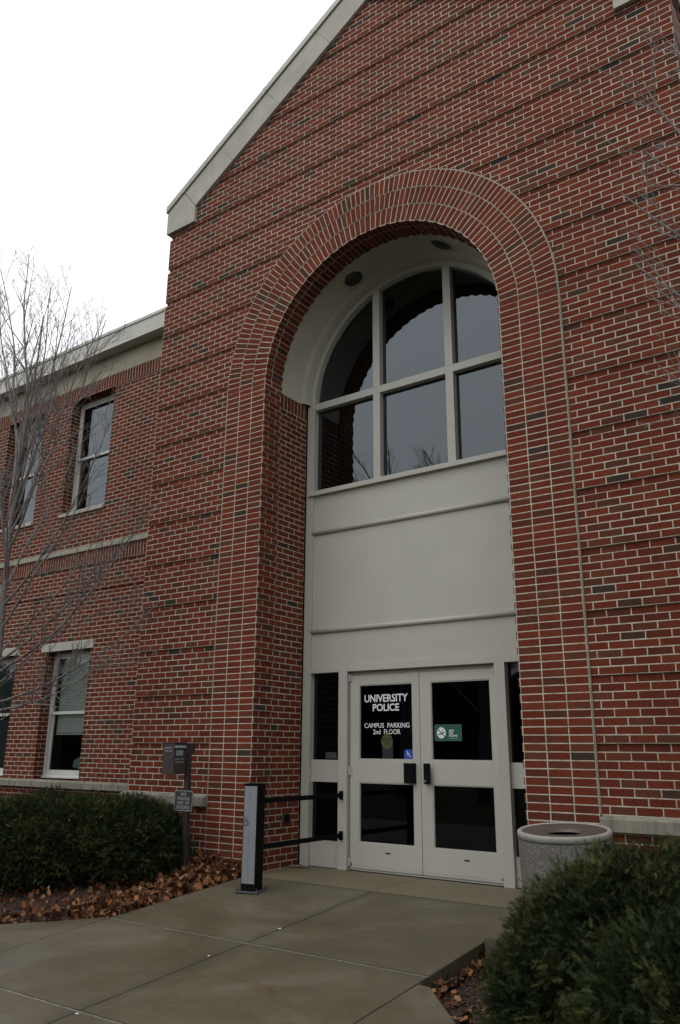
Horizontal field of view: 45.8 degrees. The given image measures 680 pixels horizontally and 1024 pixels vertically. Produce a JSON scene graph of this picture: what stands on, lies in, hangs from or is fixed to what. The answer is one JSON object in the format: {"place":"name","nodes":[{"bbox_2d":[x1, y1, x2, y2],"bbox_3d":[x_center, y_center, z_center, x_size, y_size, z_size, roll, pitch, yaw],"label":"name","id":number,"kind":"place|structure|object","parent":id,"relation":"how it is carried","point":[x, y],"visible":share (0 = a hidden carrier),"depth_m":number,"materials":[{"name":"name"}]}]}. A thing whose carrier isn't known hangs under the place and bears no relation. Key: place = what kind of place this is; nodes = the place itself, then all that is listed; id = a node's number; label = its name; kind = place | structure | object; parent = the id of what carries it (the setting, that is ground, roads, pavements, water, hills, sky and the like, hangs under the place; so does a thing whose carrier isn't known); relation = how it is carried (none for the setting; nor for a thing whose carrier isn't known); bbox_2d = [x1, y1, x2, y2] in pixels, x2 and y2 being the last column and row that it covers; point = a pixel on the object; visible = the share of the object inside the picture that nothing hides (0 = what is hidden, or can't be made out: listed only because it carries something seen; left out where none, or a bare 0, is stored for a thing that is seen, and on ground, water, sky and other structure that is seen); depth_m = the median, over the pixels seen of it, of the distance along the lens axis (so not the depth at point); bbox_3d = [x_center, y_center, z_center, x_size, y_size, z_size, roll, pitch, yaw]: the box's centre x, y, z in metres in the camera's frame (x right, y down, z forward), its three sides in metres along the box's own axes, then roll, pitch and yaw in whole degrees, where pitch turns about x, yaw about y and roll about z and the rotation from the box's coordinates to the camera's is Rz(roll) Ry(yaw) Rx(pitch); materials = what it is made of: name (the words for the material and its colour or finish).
{"place":"outdoors","nodes":[
{"label":"outdoors","id":0,"kind":"place"},
{"bbox_2d":[0,0,334,378],"label":"sky","id":1,"kind":"structure","parent":0,"point":[108,108],"materials":[{"name":"white"}]},
{"bbox_2d":[0,863,509,1023],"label":"ground","id":2,"kind":"structure","parent":0,"point":[458,1011],"depth_m":7.42,"materials":[{"name":"soil"}]},
{"bbox_2d":[0,783,91,893],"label":"yew shrub","id":3,"kind":"object","parent":2,"relation":"on","point":[27,860],"visible":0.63,"depth_m":8.02,"materials":[{"name":"green plant"}]},
{"bbox_2d":[0,237,171,720],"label":"bare tree","id":4,"kind":"object","parent":2,"relation":"on","point":[21,441],"visible":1,"depth_m":10.26,"materials":[{"name":"grey plant"}]},
{"bbox_2d":[36,787,197,884],"bbox_3d":[-2.399,3.414,8.566,1.862,0.926,1.514,-11,-20,34],"label":"yew shrub","id":5,"kind":"object","parent":2,"relation":"on","point":[105,838],"visible":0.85,"depth_m":8.12,"materials":[{"name":"green plant"}]},
{"bbox_2d":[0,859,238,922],"bbox_3d":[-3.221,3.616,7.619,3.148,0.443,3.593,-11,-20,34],"label":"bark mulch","id":6,"kind":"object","parent":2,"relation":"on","point":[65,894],"visible":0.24,"depth_m":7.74,"materials":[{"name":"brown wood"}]},
{"bbox_2d":[0,817,241,923],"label":"leaf litter","id":7,"kind":"object","parent":2,"relation":"on","point":[176,883],"visible":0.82,"depth_m":7.51,"materials":[{"name":"brown plant"}]},
{"bbox_2d":[162,742,194,867],"bbox_3d":[-1.677,3.134,8.358,0.279,1.422,0.312,-11,-20,34],"label":"parking signpost","id":8,"kind":"object","parent":2,"relation":"on","point":[177,757],"visible":0.99,"depth_m":8.44,"materials":[{"name":"grey metal"}]},
{"bbox_2d":[0,0,679,888],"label":"university building","id":9,"kind":"structure","parent":2,"relation":"on","point":[392,398],"depth_m":9.06,"materials":[{"name":"brick"}]},
{"bbox_2d":[0,648,19,775],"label":"window","id":10,"kind":"structure","parent":9,"relation":"in","point":[3,734],"depth_m":13.81,"materials":[{"name":"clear glass"}]},
{"bbox_2d":[0,419,44,532],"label":"window","id":11,"kind":"structure","parent":9,"relation":"in","point":[28,519],"depth_m":14.94,"materials":[{"name":"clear glass"}]},
{"bbox_2d":[41,639,93,778],"bbox_3d":[-4.169,3.132,12.729,1.310,2.071,0.604,-11,-20,34],"label":"window","id":12,"kind":"structure","parent":9,"relation":"in","point":[62,728],"depth_m":12.83,"materials":[{"name":"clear glass"}]},
{"bbox_2d":[59,394,114,518],"bbox_3d":[-4.225,-0.984,13.787,1.150,2.157,0.305,-11,-20,34],"label":"window","id":13,"kind":"structure","parent":9,"relation":"in","point":[86,411],"depth_m":13.96,"materials":[{"name":"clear glass"}]},
{"bbox_2d":[348,672,422,874],"bbox_3d":[0.465,2.750,8.619,0.909,2.024,0.097,-11,-20,34],"label":"door","id":14,"kind":"structure","parent":9,"relation":"in","point":[384,770],"depth_m":8.61,"materials":[{"name":"grey paint"}]},
{"bbox_2d":[419,666,503,883],"bbox_3d":[1.207,2.605,8.109,0.903,2.024,0.101,-11,-20,34],"label":"door","id":15,"kind":"structure","parent":9,"relation":"in","point":[462,833],"depth_m":8.11,"materials":[{"name":"grey paint"}]},
{"bbox_2d":[431,951,492,1023],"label":"leaf litter","id":16,"kind":"object","parent":2,"relation":"on","point":[444,988],"visible":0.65,"depth_m":4.96,"materials":[{"name":"brown plant"}]},
{"bbox_2d":[436,958,491,1023],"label":"bark mulch","id":17,"kind":"object","parent":2,"relation":"on","point":[470,1015],"visible":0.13,"depth_m":4.88,"materials":[{"name":"brown wood"}]},
{"bbox_2d":[471,832,679,1023],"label":"yew shrub","id":18,"kind":"object","parent":17,"relation":"on","point":[593,939],"visible":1,"depth_m":3.62,"materials":[{"name":"green plant"}]},
{"bbox_2d":[586,3,679,427],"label":"bare tree","id":19,"kind":"object","parent":2,"relation":"on","point":[656,206],"visible":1,"depth_m":5.59,"materials":[{"name":"grey plant"}]},
{"bbox_2d":[0,866,522,1023],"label":"walkway","id":20,"kind":"structure","parent":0,"point":[121,971],"depth_m":5.64,"materials":[{"name":"concrete"}]},
{"bbox_2d":[0,878,505,1023],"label":"walkway joint","id":21,"kind":"object","parent":20,"relation":"on","point":[231,940],"visible":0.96,"depth_m":5.35,"materials":[{"name":"grey concrete"}]},
{"bbox_2d":[234,783,342,893],"bbox_3d":[-0.482,3.218,8.114,0.269,0.953,1.559,-9,-19,30],"label":"push plate bollard","id":22,"kind":"object","parent":20,"relation":"on","point":[254,845],"visible":1,"depth_m":7.56,"materials":[{"name":"metal"}]},
{"bbox_2d":[517,822,612,905],"bbox_3d":[1.503,2.513,5.248,0.612,0.836,0.612,-11,-15,34],"label":"litter bin","id":23,"kind":"object","parent":20,"relation":"on","point":[538,843],"visible":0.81,"depth_m":5.15,"materials":[{"name":"concrete"}]}
]}

